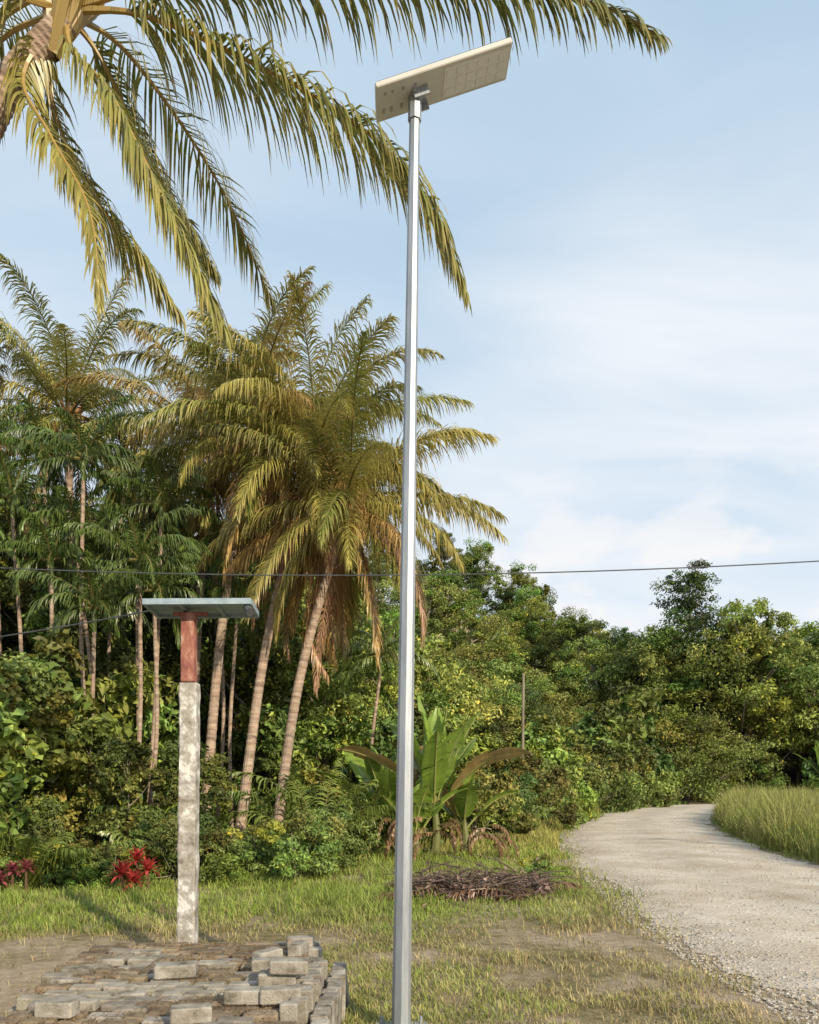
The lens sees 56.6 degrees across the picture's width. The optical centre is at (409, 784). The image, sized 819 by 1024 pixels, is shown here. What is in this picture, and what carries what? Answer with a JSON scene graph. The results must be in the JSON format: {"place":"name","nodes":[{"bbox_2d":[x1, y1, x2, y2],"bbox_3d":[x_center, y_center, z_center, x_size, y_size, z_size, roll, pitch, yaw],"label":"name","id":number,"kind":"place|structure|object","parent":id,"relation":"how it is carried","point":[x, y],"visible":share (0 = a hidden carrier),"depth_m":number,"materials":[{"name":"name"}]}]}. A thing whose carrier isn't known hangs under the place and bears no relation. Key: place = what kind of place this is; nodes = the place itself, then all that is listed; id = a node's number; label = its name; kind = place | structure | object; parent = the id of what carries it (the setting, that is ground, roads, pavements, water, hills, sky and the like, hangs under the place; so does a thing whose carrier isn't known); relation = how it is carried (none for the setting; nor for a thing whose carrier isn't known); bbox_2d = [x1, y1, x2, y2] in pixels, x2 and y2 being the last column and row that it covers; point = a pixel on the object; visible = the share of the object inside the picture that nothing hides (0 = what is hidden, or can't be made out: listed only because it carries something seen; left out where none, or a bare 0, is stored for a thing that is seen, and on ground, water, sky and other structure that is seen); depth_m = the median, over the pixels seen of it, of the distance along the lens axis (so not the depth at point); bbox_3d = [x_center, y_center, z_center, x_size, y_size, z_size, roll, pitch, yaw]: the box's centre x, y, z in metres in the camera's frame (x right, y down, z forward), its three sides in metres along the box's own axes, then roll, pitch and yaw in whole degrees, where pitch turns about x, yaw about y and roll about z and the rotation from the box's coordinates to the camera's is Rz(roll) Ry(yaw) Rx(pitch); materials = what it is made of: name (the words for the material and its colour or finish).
{"place":"outdoors","nodes":[
{"label":"outdoors","id":0,"kind":"place"},
{"bbox_2d":[0,805,818,1023],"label":"grass","id":1,"kind":"structure","parent":0,"point":[325,898],"depth_m":8.70,"materials":[{"name":"green plant"}]},
{"bbox_2d":[0,605,818,1023],"bbox_3d":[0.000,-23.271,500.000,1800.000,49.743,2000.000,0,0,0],"label":"ground","id":2,"kind":"structure","parent":0,"point":[44,963],"depth_m":7.13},
{"bbox_2d":[0,857,38,892],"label":"pink cordyline plant","id":3,"kind":"object","parent":2,"relation":"on","point":[26,866],"visible":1,"depth_m":11.17,"materials":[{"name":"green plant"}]},
{"bbox_2d":[0,674,48,869],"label":"shrub","id":4,"kind":"object","parent":2,"relation":"on","point":[12,774],"visible":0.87,"depth_m":12.79,"materials":[{"name":"green plant"}]},
{"bbox_2d":[0,403,63,656],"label":"areca palm","id":5,"kind":"object","parent":2,"relation":"on","point":[5,422],"visible":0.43,"depth_m":18.99,"materials":[{"name":"green plant"}]},
{"bbox_2d":[0,444,69,652],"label":"areca palm","id":6,"kind":"object","parent":2,"relation":"on","point":[14,497],"visible":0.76,"depth_m":17.95,"materials":[{"name":"green plant"}]},
{"bbox_2d":[0,794,76,876],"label":"shrub","id":7,"kind":"object","parent":2,"relation":"on","point":[52,807],"visible":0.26,"depth_m":13.11,"materials":[{"name":"green plant"}]},
{"bbox_2d":[0,340,91,578],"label":"coconut palm","id":8,"kind":"object","parent":2,"relation":"on","point":[2,367],"visible":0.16,"depth_m":20.99,"materials":[{"name":"green plant"}]},
{"bbox_2d":[0,650,91,835],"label":"shrub","id":9,"kind":"object","parent":2,"relation":"on","point":[55,720],"visible":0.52,"depth_m":13.95,"materials":[{"name":"green plant"}]},
{"bbox_2d":[0,391,97,609],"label":"areca palm","id":10,"kind":"object","parent":2,"relation":"on","point":[42,453],"visible":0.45,"depth_m":18.33,"materials":[{"name":"green plant"}]},
{"bbox_2d":[0,831,101,885],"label":"palm sapling","id":11,"kind":"object","parent":2,"relation":"on","point":[23,845],"visible":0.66,"depth_m":11.64,"materials":[{"name":"green plant"}]},
{"bbox_2d":[0,507,111,661],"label":"areca palm","id":12,"kind":"object","parent":2,"relation":"on","point":[51,553],"visible":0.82,"depth_m":17.04,"materials":[{"name":"green plant"}]},
{"bbox_2d":[0,487,124,659],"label":"broadleaf tree","id":13,"kind":"object","parent":2,"relation":"on","point":[3,631],"visible":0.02,"depth_m":23.93,"materials":[{"name":"green plant"}]},
{"bbox_2d":[16,482,132,714],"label":"areca palm","id":14,"kind":"object","parent":2,"relation":"on","point":[56,514],"visible":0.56,"depth_m":17.82,"materials":[{"name":"green plant"}]},
{"bbox_2d":[0,500,149,784],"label":"broadleaf tree","id":15,"kind":"object","parent":2,"relation":"on","point":[26,590],"visible":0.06,"depth_m":21.48,"materials":[{"name":"green plant"}]},
{"bbox_2d":[38,850,112,886],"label":"shrub","id":16,"kind":"object","parent":2,"relation":"on","point":[52,875],"visible":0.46,"depth_m":11.69,"materials":[{"name":"green plant"}]},
{"bbox_2d":[0,627,154,845],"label":"shrub","id":17,"kind":"object","parent":2,"relation":"on","point":[82,704],"visible":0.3,"depth_m":14.93,"materials":[{"name":"green plant"}]},
{"bbox_2d":[5,394,151,718],"bbox_3d":[-7.345,-3.536,17.068,2.730,10.290,3.192,0,0,0],"label":"areca palm","id":18,"kind":"object","parent":2,"relation":"on","point":[84,454],"visible":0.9,"depth_m":16.91,"materials":[{"name":"green plant"}]},
{"bbox_2d":[13,557,144,722],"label":"broadleaf tree","id":19,"kind":"object","parent":2,"relation":"on","point":[38,621],"visible":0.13,"depth_m":19.70,"materials":[{"name":"green plant"}]},
{"bbox_2d":[6,559,153,841],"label":"areca palm","id":20,"kind":"object","parent":2,"relation":"on","point":[99,599],"visible":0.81,"depth_m":15.71,"materials":[{"name":"green plant"}]},
{"bbox_2d":[23,719,139,848],"bbox_3d":[-6.356,0.288,14.701,2.263,3.183,2.240,0,0,-16],"label":"shrub","id":21,"kind":"object","parent":2,"relation":"on","point":[94,735],"visible":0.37,"depth_m":14.64,"materials":[{"name":"green plant"}]},
{"bbox_2d":[0,253,201,774],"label":"coconut palm","id":22,"kind":"object","parent":2,"relation":"on","point":[89,399],"visible":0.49,"depth_m":21.26,"materials":[{"name":"green plant"}]},
{"bbox_2d":[57,842,159,891],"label":"shrub","id":23,"kind":"object","parent":2,"relation":"on","point":[105,860],"visible":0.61,"depth_m":11.64,"materials":[{"name":"green plant"}]},
{"bbox_2d":[64,420,178,680],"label":"areca palm","id":24,"kind":"object","parent":2,"relation":"on","point":[117,437],"visible":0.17,"depth_m":19.84,"materials":[{"name":"green plant"}]},
{"bbox_2d":[69,735,177,855],"bbox_3d":[-5.351,0.447,14.245,1.980,2.813,2.000,0,0,35],"label":"shrub","id":25,"kind":"object","parent":2,"relation":"on","point":[105,775],"visible":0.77,"depth_m":14.18,"materials":[{"name":"green plant"}]},
{"bbox_2d":[61,505,202,803],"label":"areca palm","id":26,"kind":"object","parent":2,"relation":"on","point":[108,555],"visible":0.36,"depth_m":18.25,"materials":[{"name":"green plant"}]},
{"bbox_2d":[106,846,163,891],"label":"red cordyline plant","id":27,"kind":"object","parent":2,"relation":"on","point":[133,876],"visible":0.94,"depth_m":11.12,"materials":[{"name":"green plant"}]},
{"bbox_2d":[63,497,212,857],"bbox_3d":[-5.732,-2.177,16.382,3.142,7.566,2.729,0,0,-27],"label":"areca palm","id":28,"kind":"object","parent":2,"relation":"on","point":[126,547],"visible":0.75,"depth_m":16.03,"materials":[{"name":"green plant"}]},
{"bbox_2d":[68,651,218,837],"bbox_3d":[-6.566,-0.707,18.692,4.183,5.364,4.118,0,0,-34],"label":"shrub","id":29,"kind":"object","parent":2,"relation":"on","point":[124,671],"visible":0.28,"depth_m":18.50,"materials":[{"name":"green plant"}]},
{"bbox_2d":[96,827,204,879],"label":"palm sapling","id":30,"kind":"object","parent":2,"relation":"on","point":[113,835],"visible":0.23,"depth_m":12.57,"materials":[{"name":"green plant"}]},
{"bbox_2d":[90,538,211,808],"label":"areca palm","id":31,"kind":"object","parent":2,"relation":"on","point":[156,588],"visible":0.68,"depth_m":16.30,"materials":[{"name":"green plant"}]},
{"bbox_2d":[65,458,248,808],"bbox_3d":[-8.686,-4.519,26.223,6.504,13.074,6.859,0,0,-29],"label":"broadleaf tree","id":32,"kind":"object","parent":2,"relation":"on","point":[228,634],"visible":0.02,"depth_m":24.87,"materials":[{"name":"green plant"}]},
{"bbox_2d":[98,454,221,804],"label":"areca palm","id":33,"kind":"object","parent":2,"relation":"on","point":[159,495],"visible":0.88,"depth_m":17.45,"materials":[{"name":"green plant"}]},
{"bbox_2d":[110,807,233,884],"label":"shrub","id":34,"kind":"object","parent":2,"relation":"on","point":[168,837],"visible":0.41,"depth_m":12.47,"materials":[{"name":"green plant"}]},
{"bbox_2d":[0,935,349,1023],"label":"paving block stack","id":35,"kind":"object","parent":2,"relation":"on","point":[297,985],"visible":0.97,"depth_m":4.67,"materials":[{"name":"concrete"}]},
{"bbox_2d":[2,941,312,1023],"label":"leaf litter","id":36,"kind":"object","parent":35,"relation":"on","point":[213,944],"visible":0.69,"depth_m":4.83,"materials":[{"name":"brown plant"}]},
{"bbox_2d":[118,566,241,761],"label":"broadleaf tree","id":37,"kind":"object","parent":2,"relation":"on","point":[147,639],"visible":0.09,"depth_m":22.94,"materials":[{"name":"green plant"}]},
{"bbox_2d":[126,738,237,847],"bbox_3d":[-4.453,0.431,14.838,2.026,2.849,2.006,0,0,-5],"label":"shrub","id":38,"kind":"object","parent":2,"relation":"on","point":[214,777],"visible":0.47,"depth_m":14.81,"materials":[{"name":"green plant"}]},
{"bbox_2d":[142,598,258,943],"bbox_3d":[-1.781,0.064,6.600,0.958,3.273,0.518,0,0,0],"label":"old solar panel post","id":39,"kind":"object","parent":2,"relation":"on","point":[188,611],"visible":0.92,"depth_m":6.53,"materials":[{"name":"concrete"}]},
{"bbox_2d":[105,520,298,825],"bbox_3d":[-6.668,-3.497,24.885,6.012,10.946,6.585,0,0,-2],"label":"broadleaf tree","id":40,"kind":"object","parent":2,"relation":"on","point":[211,636],"visible":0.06,"depth_m":23.76,"materials":[{"name":"green plant"}]},
{"bbox_2d":[53,295,359,683],"bbox_3d":[-5.450,-5.509,21.260,7.949,14.238,7.862,0,0,25],"label":"coconut palm","id":41,"kind":"object","parent":2,"relation":"on","point":[191,394],"visible":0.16,"depth_m":19.99,"materials":[{"name":"green plant"}]},
{"bbox_2d":[172,829,254,886],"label":"shrub","id":42,"kind":"object","parent":2,"relation":"on","point":[219,836],"visible":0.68,"depth_m":12.17,"materials":[{"name":"green plant"}]},
{"bbox_2d":[170,514,275,817],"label":"areca palm","id":43,"kind":"object","parent":2,"relation":"on","point":[208,538],"visible":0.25,"depth_m":19.56,"materials":[{"name":"green plant"}]},
{"bbox_2d":[177,560,289,837],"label":"areca palm","id":44,"kind":"object","parent":2,"relation":"on","point":[241,593],"visible":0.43,"depth_m":18.86,"materials":[{"name":"green plant"}]},
{"bbox_2d":[151,596,338,820],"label":"broadleaf tree","id":45,"kind":"object","parent":2,"relation":"on","point":[241,660],"visible":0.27,"depth_m":22.82,"materials":[{"name":"green plant"}]},
{"bbox_2d":[72,265,420,811],"bbox_3d":[-3.944,-5.426,18.978,7.654,14.111,7.548,0,0,45],"label":"coconut palm","id":46,"kind":"object","parent":2,"relation":"on","point":[193,347],"visible":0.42,"depth_m":18.09,"materials":[{"name":"green plant"}]},
{"bbox_2d":[203,819,320,877],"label":"shrub","id":47,"kind":"object","parent":2,"relation":"on","point":[250,831],"visible":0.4,"depth_m":12.82,"materials":[{"name":"green plant"}]},
{"bbox_2d":[212,687,321,837],"bbox_3d":[-4.098,-0.390,21.098,3.565,4.643,3.621,0,0,4],"label":"shrub","id":48,"kind":"object","parent":2,"relation":"on","point":[273,718],"visible":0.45,"depth_m":20.45,"materials":[{"name":"green plant"}]},
{"bbox_2d":[215,764,352,829],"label":"palm sapling","id":49,"kind":"object","parent":2,"relation":"on","point":[257,801],"visible":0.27,"depth_m":17.93,"materials":[{"name":"green plant"}]},
{"bbox_2d":[243,810,342,882],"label":"shrub","id":50,"kind":"object","parent":2,"relation":"on","point":[291,853],"visible":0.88,"depth_m":12.57,"materials":[{"name":"green plant"}]},
{"bbox_2d":[120,270,475,839],"bbox_3d":[-2.621,-5.037,18.550,8.588,13.344,8.215,0,0,0],"label":"coconut palm","id":51,"kind":"object","parent":2,"relation":"on","point":[261,385],"visible":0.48,"depth_m":17.47,"materials":[{"name":"green plant"}]},
{"bbox_2d":[216,569,398,782],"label":"broadleaf tree","id":52,"kind":"object","parent":2,"relation":"on","point":[237,748],"visible":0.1,"depth_m":24.88,"materials":[{"name":"green plant"}]},
{"bbox_2d":[221,758,395,838],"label":"palm sapling","id":53,"kind":"object","parent":2,"relation":"on","point":[335,810],"visible":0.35,"depth_m":16.48,"materials":[{"name":"green plant"}]},
{"bbox_2d":[232,631,393,808],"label":"broadleaf tree","id":54,"kind":"object","parent":2,"relation":"on","point":[331,726],"visible":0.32,"depth_m":22.25,"materials":[{"name":"green plant"}]},
{"bbox_2d":[273,765,374,824],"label":"shrub","id":55,"kind":"object","parent":2,"relation":"on","point":[309,781],"visible":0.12,"depth_m":20.16,"materials":[{"name":"green plant"}]},
{"bbox_2d":[283,806,380,879],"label":"shrub","id":56,"kind":"object","parent":2,"relation":"on","point":[336,823],"visible":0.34,"depth_m":13.58,"materials":[{"name":"green plant"}]},
{"bbox_2d":[0,0,672,358],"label":"coconut palm","id":57,"kind":"object","parent":2,"relation":"on","point":[41,46],"visible":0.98,"depth_m":5.91,"materials":[{"name":"green plant"}]},
{"bbox_2d":[194,330,508,825],"bbox_3d":[-1.425,-3.360,17.974,7.243,9.979,6.984,0,0,38],"label":"coconut palm","id":58,"kind":"object","parent":2,"relation":"on","point":[350,557],"visible":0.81,"depth_m":17.31,"materials":[{"name":"green plant"}]},
{"bbox_2d":[280,776,443,855],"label":"palm sapling","id":59,"kind":"object","parent":2,"relation":"on","point":[365,838],"visible":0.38,"depth_m":16.35,"materials":[{"name":"green plant"}]},
{"bbox_2d":[318,745,420,852],"bbox_3d":[-0.663,0.333,17.072,2.808,2.768,3.356,0,0,0],"label":"banana plant","id":60,"kind":"object","parent":2,"relation":"on","point":[369,769],"visible":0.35,"depth_m":17.23,"materials":[{"name":"green plant"}]},
{"bbox_2d":[0,870,749,1023],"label":"ground leaf litter","id":61,"kind":"object","parent":2,"relation":"on","point":[711,990],"visible":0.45,"depth_m":6.61,"materials":[{"name":"brown plant"}]},
{"bbox_2d":[326,608,439,798],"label":"areca palm","id":62,"kind":"object","parent":2,"relation":"on","point":[383,651],"visible":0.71,"depth_m":20.56,"materials":[{"name":"green plant"}]},
{"bbox_2d":[324,658,446,768],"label":"broadleaf tree","id":63,"kind":"object","parent":2,"relation":"on","point":[355,699],"visible":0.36,"depth_m":21.74,"materials":[{"name":"green plant"}]},
{"bbox_2d":[336,603,472,783],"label":"broadleaf tree","id":64,"kind":"object","parent":2,"relation":"on","point":[446,674],"visible":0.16,"depth_m":25.93,"materials":[{"name":"green plant"}]},
{"bbox_2d":[352,699,469,840],"bbox_3d":[0.137,-0.272,21.200,3.411,4.374,3.358,0,0,13],"label":"shrub","id":65,"kind":"object","parent":2,"relation":"on","point":[418,735],"visible":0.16,"depth_m":20.59,"materials":[{"name":"green plant"}]},
{"bbox_2d":[376,769,467,856],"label":"banana plant","id":66,"kind":"object","parent":2,"relation":"on","point":[422,792],"visible":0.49,"depth_m":16.45,"materials":[{"name":"green plant"}]},
{"bbox_2d":[336,692,530,854],"bbox_3d":[0.891,-0.192,16.826,4.069,3.809,3.039,0,0,35],"label":"banana plant","id":67,"kind":"object","parent":2,"relation":"on","point":[435,758],"visible":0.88,"depth_m":16.66,"materials":[{"name":"green plant"}]},
{"bbox_2d":[365,635,513,784],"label":"broadleaf tree","id":68,"kind":"object","parent":2,"relation":"on","point":[460,717],"visible":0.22,"depth_m":28.72,"materials":[{"name":"green plant"}]},
{"bbox_2d":[375,37,511,1023],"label":"solar street lamp","id":69,"kind":"object","parent":2,"relation":"on","point":[414,93],"visible":1,"depth_m":4.86,"materials":[{"name":"metal"}]},
{"bbox_2d":[377,817,518,861],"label":"dead banana leaves","id":70,"kind":"object","parent":2,"relation":"on","point":[457,827],"visible":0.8,"depth_m":15.96,"materials":[{"name":"brown plant"}]},
{"bbox_2d":[345,661,595,796],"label":"roadside forest","id":71,"kind":"object","parent":2,"relation":"on","point":[569,719],"visible":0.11,"depth_m":45.82,"materials":[{"name":"green plant"}]},
{"bbox_2d":[369,849,582,907],"bbox_3d":[1.014,1.438,10.980,3.200,0.835,2.768,0,0,0],"label":"fallen branch pile","id":72,"kind":"object","parent":2,"relation":"on","point":[487,883],"visible":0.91,"depth_m":10.74,"materials":[{"name":"brown wood"}]},
{"bbox_2d":[437,773,519,852],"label":"banana plant","id":73,"kind":"object","parent":2,"relation":"on","point":[464,802],"visible":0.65,"depth_m":17.34,"materials":[{"name":"green plant"}]},
{"bbox_2d":[423,754,536,840],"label":"shrub","id":74,"kind":"object","parent":2,"relation":"on","point":[522,826],"visible":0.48,"depth_m":20.40,"materials":[{"name":"green plant"}]},
{"bbox_2d":[464,686,548,787],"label":"bush","id":75,"kind":"object","parent":2,"relation":"on","point":[512,705],"visible":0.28,"depth_m":30.54,"materials":[{"name":"green plant"}]},
{"bbox_2d":[467,769,547,835],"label":"shrub","id":76,"kind":"object","parent":2,"relation":"on","point":[529,802],"visible":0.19,"depth_m":22.62,"materials":[{"name":"green plant"}]},
{"bbox_2d":[225,504,818,768],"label":"hillside forest","id":77,"kind":"object","parent":2,"relation":"on","point":[573,649],"visible":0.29,"depth_m":93.15,"materials":[{"name":"green plant"}]},
{"bbox_2d":[477,752,580,830],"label":"shrub","id":78,"kind":"object","parent":2,"relation":"on","point":[520,765],"visible":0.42,"depth_m":24.92,"materials":[{"name":"green plant"}]},
{"bbox_2d":[490,757,584,830],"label":"shrub","id":79,"kind":"object","parent":2,"relation":"on","point":[546,765],"visible":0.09,"depth_m":27.10,"materials":[{"name":"green plant"}]},
{"bbox_2d":[516,853,573,880],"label":"shrub","id":80,"kind":"object","parent":2,"relation":"on","point":[545,864],"visible":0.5,"depth_m":12.27,"materials":[{"name":"green plant"}]},
{"bbox_2d":[510,709,589,824],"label":"shrub","id":81,"kind":"object","parent":2,"relation":"on","point":[558,753],"visible":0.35,"depth_m":30.41,"materials":[{"name":"green plant"}]},
{"bbox_2d":[552,750,603,820],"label":"shrub","id":82,"kind":"object","parent":2,"relation":"on","point":[589,793],"visible":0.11,"depth_m":33.31,"materials":[{"name":"green plant"}]},
{"bbox_2d":[567,757,611,816],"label":"shrub","id":83,"kind":"object","parent":2,"relation":"on","point":[596,784],"visible":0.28,"depth_m":38.48,"materials":[{"name":"green plant"}]},
{"bbox_2d":[563,701,645,809],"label":"shrub","id":84,"kind":"object","parent":2,"relation":"on","point":[596,723],"visible":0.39,"depth_m":47.93,"materials":[{"name":"green plant"}]},
{"bbox_2d":[563,739,651,812],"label":"shrub","id":85,"kind":"object","parent":2,"relation":"on","point":[598,755],"visible":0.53,"depth_m":43.77,"materials":[{"name":"green plant"}]},
{"bbox_2d":[601,679,688,804],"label":"shrub","id":86,"kind":"object","parent":2,"relation":"on","point":[643,705],"visible":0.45,"depth_m":64.67,"materials":[{"name":"green plant"}]},
{"bbox_2d":[612,740,683,807],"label":"shrub","id":87,"kind":"object","parent":2,"relation":"on","point":[643,756],"visible":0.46,"depth_m":52.90,"materials":[{"name":"green plant"}]},
{"bbox_2d":[619,624,691,729],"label":"broadleaf tree","id":88,"kind":"object","parent":2,"relation":"on","point":[659,671],"visible":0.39,"depth_m":74.64,"materials":[{"name":"green plant"}]},
{"bbox_2d":[633,558,763,766],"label":"tall tree","id":89,"kind":"object","parent":2,"relation":"on","point":[692,581],"visible":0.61,"depth_m":75.54,"materials":[{"name":"green plant"}]},
{"bbox_2d":[601,602,818,790],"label":"roadside forest","id":90,"kind":"object","parent":2,"relation":"on","point":[780,666],"visible":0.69,"depth_m":70.83,"materials":[{"name":"green plant"}]},
{"bbox_2d":[643,695,785,802],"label":"vine covered tree","id":91,"kind":"object","parent":2,"relation":"on","point":[703,787],"visible":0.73,"depth_m":67.19,"materials":[{"name":"green plant"}]},
{"bbox_2d":[689,596,818,779],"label":"broadleaf tree","id":92,"kind":"object","parent":2,"relation":"on","point":[783,620],"visible":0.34,"depth_m":70.92,"materials":[{"name":"green plant"}]},
{"bbox_2d":[721,751,790,792],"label":"shrub","id":93,"kind":"object","parent":2,"relation":"on","point":[759,768],"visible":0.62,"depth_m":67.69,"materials":[{"name":"green plant"}]},
{"bbox_2d":[711,777,818,862],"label":"tall roadside grass","id":94,"kind":"structure","parent":2,"relation":"on","point":[788,818],"depth_m":21.19,"materials":[{"name":"green plant"}]},
{"bbox_2d":[793,709,818,791],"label":"shrub","id":95,"kind":"object","parent":2,"relation":"on","point":[810,772],"visible":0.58,"depth_m":68.15,"materials":[{"name":"green plant"}]},
{"bbox_2d":[0,0,818,688],"label":"sky","id":96,"kind":"structure","parent":0,"point":[635,235],"materials":[{"name":"blue"}]},
{"bbox_2d":[330,798,604,860],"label":"verge grass","id":97,"kind":"structure","parent":0,"point":[550,834],"depth_m":19.22,"materials":[{"name":"green plant"}]},
{"bbox_2d":[561,804,818,1002],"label":"gravel road","id":98,"kind":"structure","parent":0,"point":[777,913],"depth_m":11.94,"materials":[{"name":"beige gravel"}]},
{"bbox_2d":[559,814,818,1023],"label":"road gravel stones","id":99,"kind":"object","parent":98,"relation":"on","point":[783,1005],"visible":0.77,"depth_m":8.12,"materials":[{"name":"beige gravel"}]},
{"bbox_3d":[14.000,-1.325,12.000,1.100,6.251,0.200,0,0,0],"label":"utility pole","id":100,"kind":"object","parent":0,"visible":0},
{"bbox_2d":[0,560,818,575],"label":"power line","id":101,"kind":"object","parent":100,"relation":"attached to","point":[416,574],"visible":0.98,"depth_m":13.26,"materials":[{"name":"plastic"}]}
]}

